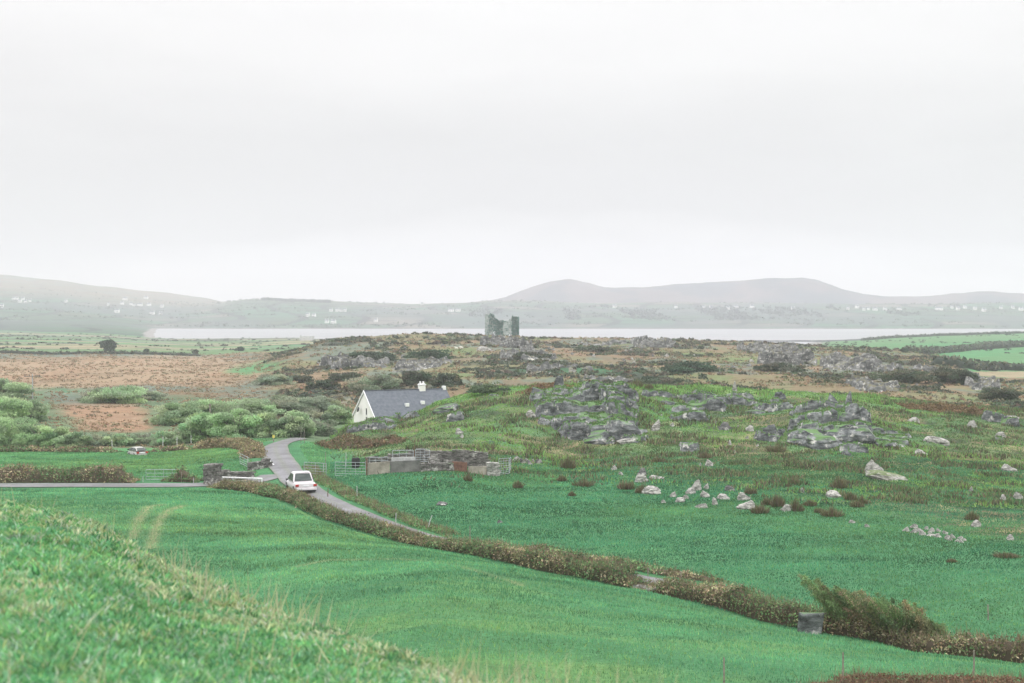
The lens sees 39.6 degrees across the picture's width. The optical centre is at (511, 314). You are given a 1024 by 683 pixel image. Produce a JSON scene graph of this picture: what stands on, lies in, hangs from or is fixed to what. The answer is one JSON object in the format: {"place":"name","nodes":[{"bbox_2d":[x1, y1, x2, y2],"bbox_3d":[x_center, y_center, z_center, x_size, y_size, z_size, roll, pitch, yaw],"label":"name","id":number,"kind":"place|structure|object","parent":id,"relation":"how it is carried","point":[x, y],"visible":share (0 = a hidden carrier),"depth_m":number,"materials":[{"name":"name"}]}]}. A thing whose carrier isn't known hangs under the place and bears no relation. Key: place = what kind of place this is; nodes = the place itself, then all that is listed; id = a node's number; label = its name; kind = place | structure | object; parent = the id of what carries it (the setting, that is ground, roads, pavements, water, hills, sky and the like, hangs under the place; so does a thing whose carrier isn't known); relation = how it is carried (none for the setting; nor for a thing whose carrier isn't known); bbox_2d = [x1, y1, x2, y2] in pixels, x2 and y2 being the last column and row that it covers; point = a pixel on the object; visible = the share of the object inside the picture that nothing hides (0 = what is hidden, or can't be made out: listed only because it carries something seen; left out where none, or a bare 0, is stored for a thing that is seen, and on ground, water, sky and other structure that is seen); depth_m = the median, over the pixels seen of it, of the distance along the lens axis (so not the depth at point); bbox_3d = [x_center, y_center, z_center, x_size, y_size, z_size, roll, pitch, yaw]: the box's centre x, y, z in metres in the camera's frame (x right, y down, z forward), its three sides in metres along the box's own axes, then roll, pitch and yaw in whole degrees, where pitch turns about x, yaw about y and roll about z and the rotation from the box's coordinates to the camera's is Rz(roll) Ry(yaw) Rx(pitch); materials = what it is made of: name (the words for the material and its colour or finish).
{"place":"outdoors","nodes":[
{"label":"outdoors","id":0,"kind":"place"},
{"bbox_2d":[0,438,330,479],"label":"grass","id":1,"kind":"structure","parent":0,"point":[63,455],"depth_m":159.90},
{"bbox_2d":[0,275,1023,682],"bbox_3d":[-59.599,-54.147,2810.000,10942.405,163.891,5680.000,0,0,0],"label":"ground","id":2,"kind":"structure","parent":0,"point":[122,329],"depth_m":144.04,"materials":[{"name":"plant"}]},
{"bbox_2d":[0,395,33,422],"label":"willow","id":3,"kind":"object","parent":2,"relation":"on","point":[15,407],"visible":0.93,"depth_m":221.48,"materials":[{"name":"green plant"}]},
{"bbox_2d":[0,378,34,398],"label":"willow","id":4,"kind":"object","parent":2,"relation":"on","point":[9,388],"visible":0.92,"depth_m":289.57,"materials":[{"name":"green plant"}]},
{"bbox_2d":[0,414,38,446],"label":"willow","id":5,"kind":"object","parent":2,"relation":"on","point":[9,436],"visible":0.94,"depth_m":189.52,"materials":[{"name":"green plant"}]},
{"bbox_2d":[19,398,50,421],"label":"willow","id":6,"kind":"object","parent":2,"relation":"on","point":[38,410],"visible":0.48,"depth_m":226.91,"materials":[{"name":"green plant"}]},
{"bbox_2d":[12,425,69,446],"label":"willow","id":7,"kind":"object","parent":2,"relation":"on","point":[46,436],"visible":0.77,"depth_m":189.20,"materials":[{"name":"green plant"}]},
{"bbox_2d":[0,443,122,452],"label":"field bank","id":8,"kind":"structure","parent":2,"relation":"on","point":[32,448],"depth_m":172.49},
{"bbox_2d":[0,460,140,482],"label":"hedgerow","id":9,"kind":"object","parent":2,"relation":"on","point":[18,473],"visible":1,"depth_m":135.63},
{"bbox_2d":[53,431,92,447],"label":"willow","id":10,"kind":"object","parent":2,"relation":"on","point":[79,438],"visible":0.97,"depth_m":188.27,"materials":[{"name":"green plant"}]},
{"bbox_2d":[0,349,202,355],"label":"hedgerow","id":11,"kind":"object","parent":2,"relation":"on","point":[61,352],"visible":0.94,"depth_m":663.37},
{"bbox_2d":[77,384,148,403],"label":"willow","id":12,"kind":"object","parent":2,"relation":"on","point":[119,393],"visible":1,"depth_m":280.70,"materials":[{"name":"green plant"}]},
{"bbox_2d":[102,433,136,446],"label":"willow","id":13,"kind":"object","parent":2,"relation":"on","point":[120,439],"visible":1,"depth_m":189.81,"materials":[{"name":"green plant"}]},
{"bbox_2d":[0,474,277,486],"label":"lane","id":14,"kind":"structure","parent":2,"relation":"on","point":[269,477],"depth_m":133.16,"materials":[{"name":"asphalt"}]},
{"bbox_2d":[0,350,300,447],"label":"bog grass","id":15,"kind":"structure","parent":2,"relation":"on","point":[257,368],"depth_m":378.96,"materials":[{"name":"plant"}]},
{"bbox_2d":[148,398,202,425],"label":"willow","id":16,"kind":"object","parent":15,"relation":"on","point":[172,413],"visible":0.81,"depth_m":221.25,"materials":[{"name":"green plant"}]},
{"bbox_2d":[269,409,316,437],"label":"willow","id":17,"kind":"object","parent":15,"relation":"on","point":[292,424],"visible":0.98,"depth_m":184.31,"materials":[{"name":"green plant"}]},
{"bbox_2d":[149,430,184,445],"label":"willow","id":18,"kind":"object","parent":2,"relation":"on","point":[176,439],"visible":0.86,"depth_m":189.47,"materials":[{"name":"green plant"}]},
{"bbox_2d":[160,463,203,482],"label":"hedgerow","id":19,"kind":"object","parent":2,"relation":"on","point":[187,476],"visible":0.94,"depth_m":136.48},
{"bbox_2d":[172,410,224,442],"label":"willow","id":20,"kind":"object","parent":2,"relation":"on","point":[192,426],"visible":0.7,"depth_m":190.74,"materials":[{"name":"green plant"}]},
{"bbox_2d":[180,398,234,414],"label":"willow","id":21,"kind":"object","parent":2,"relation":"on","point":[216,406],"visible":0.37,"depth_m":231.85,"materials":[{"name":"green plant"}]},
{"bbox_2d":[202,463,223,483],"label":"stone pier","id":22,"kind":"structure","parent":2,"relation":"on","point":[213,472],"depth_m":133.62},
{"bbox_2d":[192,435,267,459],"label":"field bank","id":23,"kind":"structure","parent":2,"relation":"on","point":[249,447],"depth_m":166.72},
{"bbox_2d":[205,408,263,437],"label":"willow","id":24,"kind":"object","parent":2,"relation":"on","point":[229,424],"visible":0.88,"depth_m":184.86,"materials":[{"name":"green plant"}]},
{"bbox_2d":[0,497,505,682],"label":"grass","id":25,"kind":"structure","parent":2,"relation":"on","point":[102,569],"depth_m":9.28,"materials":[{"name":"plant"}]},
{"bbox_2d":[225,397,285,414],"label":"willow","id":26,"kind":"object","parent":2,"relation":"on","point":[258,404],"visible":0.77,"depth_m":235.76,"materials":[{"name":"green plant"}]},
{"bbox_2d":[238,411,279,437],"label":"willow","id":27,"kind":"object","parent":2,"relation":"on","point":[261,431],"visible":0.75,"depth_m":184.99,"materials":[{"name":"green plant"}]},
{"bbox_2d":[249,373,296,385],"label":"scrub bush","id":28,"kind":"object","parent":2,"relation":"on","point":[275,379],"visible":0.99,"depth_m":345.28,"materials":[{"name":"green plant"}]},
{"bbox_2d":[255,394,320,412],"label":"scrub bush","id":29,"kind":"object","parent":2,"relation":"on","point":[288,403],"visible":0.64,"depth_m":240.31,"materials":[{"name":"green plant"}]},
{"bbox_2d":[303,410,338,436],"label":"scrub bush","id":30,"kind":"object","parent":2,"relation":"on","point":[324,428],"visible":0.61,"depth_m":195.65,"materials":[{"name":"green plant"}]},
{"bbox_2d":[298,395,345,411],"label":"scrub bush","id":31,"kind":"object","parent":2,"relation":"on","point":[324,402],"visible":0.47,"depth_m":243.66,"materials":[{"name":"green plant"}]},
{"bbox_2d":[304,379,340,389],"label":"gorse bush","id":32,"kind":"object","parent":2,"relation":"on","point":[327,383],"visible":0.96,"depth_m":308.49,"materials":[{"name":"green plant"}]},
{"bbox_2d":[322,404,353,423],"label":"willow","id":33,"kind":"object","parent":2,"relation":"on","point":[341,413],"visible":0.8,"depth_m":220.85,"materials":[{"name":"green plant"}]},
{"bbox_2d":[317,351,389,368],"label":"rock outcrop","id":34,"kind":"object","parent":2,"relation":"on","point":[340,359],"visible":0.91,"depth_m":409.32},
{"bbox_2d":[0,486,723,682],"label":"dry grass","id":35,"kind":"structure","parent":2,"relation":"on","point":[430,679],"depth_m":9.14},
{"bbox_2d":[313,431,412,448],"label":"bracken","id":36,"kind":"object","parent":2,"relation":"on","point":[349,440],"visible":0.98,"depth_m":163.10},
{"bbox_2d":[346,412,400,432],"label":"rock outcrop","id":37,"kind":"object","parent":2,"relation":"on","point":[372,423],"visible":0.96,"depth_m":175.88,"materials":[{"name":"grey stone"}]},
{"bbox_2d":[348,351,398,360],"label":"gorse bush","id":38,"kind":"object","parent":2,"relation":"on","point":[378,355],"visible":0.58,"depth_m":420.52,"materials":[{"name":"green plant"}]},
{"bbox_2d":[345,374,402,390],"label":"scrub bush","id":39,"kind":"object","parent":2,"relation":"on","point":[385,381],"visible":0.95,"depth_m":293.97,"materials":[{"name":"green plant"}]},
{"bbox_2d":[368,461,389,474],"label":"concrete wall","id":40,"kind":"structure","parent":2,"relation":"on","point":[378,467],"depth_m":135.31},
{"bbox_2d":[302,464,460,536],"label":"verge growth","id":41,"kind":"object","parent":2,"relation":"on","point":[320,478],"visible":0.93,"depth_m":116.99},
{"bbox_2d":[352,381,449,422],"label":"cottage","id":42,"kind":"structure","parent":2,"relation":"on","point":[382,403],"depth_m":206.09,"materials":[{"name":"grey stone"}]},
{"bbox_2d":[390,460,420,472],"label":"concrete wall","id":43,"kind":"structure","parent":2,"relation":"on","point":[405,466],"depth_m":135.78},
{"bbox_2d":[395,370,432,384],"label":"gorse bush","id":44,"kind":"object","parent":2,"relation":"on","point":[410,377],"visible":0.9,"depth_m":300.68,"materials":[{"name":"green plant"}]},
{"bbox_2d":[392,356,451,372],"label":"rock outcrop","id":45,"kind":"object","parent":2,"relation":"on","point":[420,364],"visible":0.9,"depth_m":376.75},
{"bbox_2d":[402,349,455,359],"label":"gorse bush","id":46,"kind":"object","parent":2,"relation":"on","point":[427,353],"visible":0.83,"depth_m":422.03,"materials":[{"name":"green plant"}]},
{"bbox_2d":[206,477,660,590],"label":"hedgerow","id":47,"kind":"object","parent":2,"relation":"on","point":[602,571],"visible":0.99,"depth_m":95.70,"materials":[{"name":"plant"}]},
{"bbox_2d":[419,462,453,471],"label":"stone wall","id":48,"kind":"structure","parent":2,"relation":"on","point":[439,466],"depth_m":136.26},
{"bbox_2d":[428,372,461,386],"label":"gorse bush","id":49,"kind":"object","parent":2,"relation":"on","point":[442,378],"visible":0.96,"depth_m":288.60,"materials":[{"name":"green plant"}]},
{"bbox_2d":[416,448,489,466],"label":"stone wall","id":50,"kind":"structure","parent":2,"relation":"on","point":[475,458],"depth_m":141.36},
{"bbox_2d":[466,383,511,393],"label":"gorse bush","id":51,"kind":"object","parent":2,"relation":"on","point":[476,388],"visible":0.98,"depth_m":185.15,"materials":[{"name":"green plant"}]},
{"bbox_2d":[485,313,518,335],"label":"ruined castle","id":52,"kind":"structure","parent":2,"relation":"on","point":[501,327],"depth_m":843.90,"materials":[{"name":"stone"}]},
{"bbox_2d":[480,333,534,348],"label":"rock outcrop","id":53,"kind":"object","parent":2,"relation":"on","point":[510,341],"visible":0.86,"depth_m":490.18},
{"bbox_2d":[0,487,1023,682],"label":"grass","id":54,"kind":"structure","parent":2,"relation":"on","point":[393,545],"depth_m":74.12,"materials":[{"name":"plant"}]},
{"bbox_2d":[0,287,1023,327],"bbox_3d":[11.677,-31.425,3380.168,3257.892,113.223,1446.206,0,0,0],"label":"houses","id":55,"kind":"structure","parent":2,"relation":"on","point":[313,325],"depth_m":3155.56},
{"bbox_2d":[0,332,1023,353],"bbox_3d":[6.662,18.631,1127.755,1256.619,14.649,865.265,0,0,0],"label":"scrub","id":56,"kind":"object","parent":2,"relation":"on","point":[285,345],"visible":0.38,"depth_m":1033.75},
{"bbox_2d":[499,347,557,360],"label":"rock outcrop","id":57,"kind":"object","parent":2,"relation":"on","point":[507,353],"visible":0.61,"depth_m":417.37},
{"bbox_2d":[529,384,573,407],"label":"rock outcrop","id":58,"kind":"object","parent":2,"relation":"on","point":[537,393],"visible":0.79,"depth_m":177.45,"materials":[{"name":"grey stone"}]},
{"bbox_2d":[526,362,592,373],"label":"rock outcrop","id":59,"kind":"object","parent":2,"relation":"on","point":[530,367],"visible":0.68,"depth_m":349.81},
{"bbox_2d":[535,375,640,443],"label":"rock outcrop","id":60,"kind":"object","parent":2,"relation":"on","point":[565,413],"visible":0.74,"depth_m":170.16,"materials":[{"name":"grey stone"}]},
{"bbox_2d":[584,430,610,444],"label":"bedrock block","id":61,"kind":"structure","parent":2,"relation":"on","point":[599,437],"depth_m":158.94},
{"bbox_2d":[599,382,638,426],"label":"rock outcrop","id":62,"kind":"object","parent":2,"relation":"on","point":[619,408],"visible":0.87,"depth_m":171.04,"materials":[{"name":"grey stone"}]},
{"bbox_2d":[604,419,645,442],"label":"bedrock block","id":63,"kind":"structure","parent":2,"relation":"on","point":[617,429],"depth_m":160.06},
{"bbox_2d":[521,541,729,583],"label":"verge growth","id":64,"kind":"object","parent":2,"relation":"on","point":[651,569],"visible":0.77,"depth_m":88.67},
{"bbox_2d":[263,331,1023,414],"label":"heather","id":65,"kind":"object","parent":2,"relation":"on","point":[646,372],"visible":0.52,"depth_m":383.04,"materials":[{"name":"plant"}]},
{"bbox_2d":[268,332,1023,414],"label":"moor grass","id":66,"kind":"structure","parent":2,"relation":"on","point":[786,377],"depth_m":384.54,"materials":[{"name":"plant"}]},
{"bbox_2d":[630,335,675,347],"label":"rock outcrop","id":67,"kind":"object","parent":2,"relation":"on","point":[646,341],"visible":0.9,"depth_m":538.76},
{"bbox_2d":[632,376,686,384],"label":"gorse bush","id":68,"kind":"object","parent":2,"relation":"on","point":[648,380],"visible":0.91,"depth_m":309.92,"materials":[{"name":"green plant"}]},
{"bbox_2d":[641,388,681,404],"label":"rock outcrop","id":69,"kind":"object","parent":2,"relation":"on","point":[647,392],"visible":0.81,"depth_m":183.12,"materials":[{"name":"grey stone"}]},
{"bbox_2d":[300,451,1023,655],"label":"grass","id":70,"kind":"structure","parent":2,"relation":"on","point":[716,491],"depth_m":110.49,"materials":[{"name":"plant"}]},
{"bbox_2d":[330,381,1023,507],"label":"rough grass","id":71,"kind":"structure","parent":2,"relation":"on","point":[646,424],"depth_m":154.73,"materials":[{"name":"plant"}]},
{"bbox_2d":[657,360,717,372],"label":"gorse bush","id":72,"kind":"object","parent":2,"relation":"on","point":[694,366],"visible":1,"depth_m":339.52,"materials":[{"name":"green plant"}]},
{"bbox_2d":[670,399,709,421],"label":"rock outcrop","id":73,"kind":"object","parent":2,"relation":"on","point":[696,413],"visible":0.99,"depth_m":171.82,"materials":[{"name":"grey stone"}]},
{"bbox_2d":[681,387,733,411],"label":"rock outcrop","id":74,"kind":"object","parent":2,"relation":"on","point":[710,402],"visible":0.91,"depth_m":179.50,"materials":[{"name":"grey stone"}]},
{"bbox_2d":[469,303,961,320],"bbox_3d":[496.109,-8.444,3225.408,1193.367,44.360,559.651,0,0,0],"label":"woodland","id":75,"kind":"object","parent":2,"relation":"on","point":[715,309],"visible":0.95,"depth_m":3185.63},
{"bbox_2d":[728,390,782,413],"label":"rock outcrop","id":76,"kind":"object","parent":2,"relation":"on","point":[746,398],"visible":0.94,"depth_m":179.08,"materials":[{"name":"grey stone"}]},
{"bbox_2d":[736,341,798,353],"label":"rock outcrop","id":77,"kind":"object","parent":2,"relation":"on","point":[758,346],"visible":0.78,"depth_m":507.99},
{"bbox_2d":[753,425,786,441],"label":"rock outcrop","id":78,"kind":"object","parent":2,"relation":"on","point":[758,435],"visible":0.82,"depth_m":158.90,"materials":[{"name":"grey stone"}]},
{"bbox_2d":[753,362,808,371],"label":"gorse bush","id":79,"kind":"object","parent":2,"relation":"on","point":[774,366],"visible":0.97,"depth_m":362.29,"materials":[{"name":"green plant"}]},
{"bbox_2d":[757,348,816,365],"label":"rock outcrop","id":80,"kind":"object","parent":2,"relation":"on","point":[797,357],"visible":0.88,"depth_m":401.28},
{"bbox_2d":[786,399,833,435],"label":"rock outcrop","id":81,"kind":"object","parent":2,"relation":"on","point":[808,415],"visible":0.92,"depth_m":163.30,"materials":[{"name":"grey stone"}]},
{"bbox_2d":[797,612,823,634],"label":"standing slab","id":82,"kind":"structure","parent":2,"relation":"on","point":[811,622],"depth_m":70.04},
{"bbox_2d":[786,429,842,449],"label":"bedrock block","id":83,"kind":"structure","parent":2,"relation":"on","point":[813,439],"depth_m":152.94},
{"bbox_2d":[641,570,1023,662],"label":"hedgerow","id":84,"kind":"object","parent":2,"relation":"on","point":[744,600],"visible":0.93,"depth_m":71.15,"materials":[{"name":"plant"}]},
{"bbox_2d":[797,573,868,634],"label":"windswept willow","id":85,"kind":"object","parent":2,"relation":"on","point":[832,604],"visible":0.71,"depth_m":71.14,"materials":[{"name":"green plant"}]},
{"bbox_2d":[818,391,872,442],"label":"rock outcrop","id":86,"kind":"object","parent":2,"relation":"on","point":[848,413],"visible":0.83,"depth_m":164.63,"materials":[{"name":"grey stone"}]},
{"bbox_2d":[823,425,875,443],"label":"bedrock block","id":87,"kind":"structure","parent":2,"relation":"on","point":[863,434],"depth_m":155.03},
{"bbox_2d":[839,441,868,456],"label":"rock outcrop","id":88,"kind":"object","parent":2,"relation":"on","point":[855,446],"visible":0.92,"depth_m":149.61,"materials":[{"name":"grey stone"}]},
{"bbox_2d":[819,351,892,371],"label":"rock outcrop","id":89,"kind":"object","parent":2,"relation":"on","point":[835,360],"visible":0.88,"depth_m":378.28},
{"bbox_2d":[845,375,900,392],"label":"rock outcrop","id":90,"kind":"object","parent":2,"relation":"on","point":[864,383],"visible":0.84,"depth_m":287.00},
{"bbox_2d":[835,587,931,642],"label":"windswept willow","id":91,"kind":"object","parent":2,"relation":"on","point":[884,611],"visible":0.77,"depth_m":69.09,"materials":[{"name":"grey plant"}]},
{"bbox_2d":[865,470,907,480],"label":"boulder","id":92,"kind":"object","parent":2,"relation":"on","point":[880,475],"visible":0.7,"depth_m":133.46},
{"bbox_2d":[872,426,912,447],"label":"rock outcrop","id":93,"kind":"object","parent":2,"relation":"on","point":[882,435],"visible":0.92,"depth_m":159.23,"materials":[{"name":"grey stone"}]},
{"bbox_2d":[870,370,940,382],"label":"gorse bush","id":94,"kind":"object","parent":2,"relation":"on","point":[907,376],"visible":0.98,"depth_m":319.20,"materials":[{"name":"green plant"}]},
{"bbox_2d":[794,663,1023,682],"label":"bracken","id":95,"kind":"object","parent":2,"relation":"on","point":[880,678],"visible":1,"depth_m":51.18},
{"bbox_2d":[908,612,951,639],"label":"windswept willow","id":96,"kind":"object","parent":2,"relation":"on","point":[927,624],"visible":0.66,"depth_m":68.40,"materials":[{"name":"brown plant"}]},
{"bbox_2d":[860,331,1023,340],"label":"hedgerow","id":97,"kind":"object","parent":2,"relation":"on","point":[930,335],"visible":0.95,"depth_m":1375.80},
{"bbox_2d":[895,401,1002,415],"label":"bracken","id":98,"kind":"object","parent":2,"relation":"on","point":[960,408],"visible":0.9,"depth_m":189.23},
{"bbox_2d":[926,367,980,384],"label":"gorse bush","id":99,"kind":"object","parent":2,"relation":"on","point":[943,373],"visible":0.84,"depth_m":321.25,"materials":[{"name":"green plant"}]},
{"bbox_2d":[902,341,1023,354],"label":"hedgerow","id":100,"kind":"object","parent":2,"relation":"on","point":[930,350],"visible":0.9,"depth_m":779.54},
{"bbox_2d":[931,356,1023,370],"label":"hedgerow","id":101,"kind":"object","parent":2,"relation":"on","point":[974,364],"visible":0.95,"depth_m":451.72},
{"bbox_2d":[960,371,1000,389],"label":"rock outcrop","id":102,"kind":"object","parent":2,"relation":"on","point":[988,382],"visible":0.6,"depth_m":316.88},
{"bbox_2d":[977,387,1023,400],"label":"gorse bush","id":103,"kind":"object","parent":2,"relation":"on","point":[1003,393],"visible":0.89,"depth_m":264.28,"materials":[{"name":"green plant"}]},
{"bbox_2d":[981,409,1019,426],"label":"rock outcrop","id":104,"kind":"object","parent":2,"relation":"on","point":[991,416],"visible":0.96,"depth_m":181.24,"materials":[{"name":"grey stone"}]},
{"bbox_2d":[0,0,1023,303],"label":"sky","id":105,"kind":"structure","parent":0,"point":[379,151],"materials":[{"name":"white"}]},
{"bbox_2d":[154,329,1023,343],"bbox_3d":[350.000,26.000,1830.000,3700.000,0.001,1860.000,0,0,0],"label":"water","id":106,"kind":"structure","parent":0,"point":[775,334],"depth_m":1998.55,"materials":[{"name":"liquid"}]},
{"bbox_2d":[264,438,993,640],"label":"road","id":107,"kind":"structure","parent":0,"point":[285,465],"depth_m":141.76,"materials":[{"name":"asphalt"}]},
{"bbox_2d":[285,471,316,491],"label":"saloon car","id":108,"kind":"object","parent":107,"relation":"on","point":[302,481],"visible":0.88,"depth_m":126.18,"materials":[{"name":"white paint"}]},
{"bbox_2d":[489,277,1023,303],"bbox_3d":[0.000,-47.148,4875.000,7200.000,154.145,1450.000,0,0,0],"label":"hills","id":109,"kind":"structure","parent":0,"point":[788,290],"depth_m":4578.85,"materials":[{"name":"grey"}]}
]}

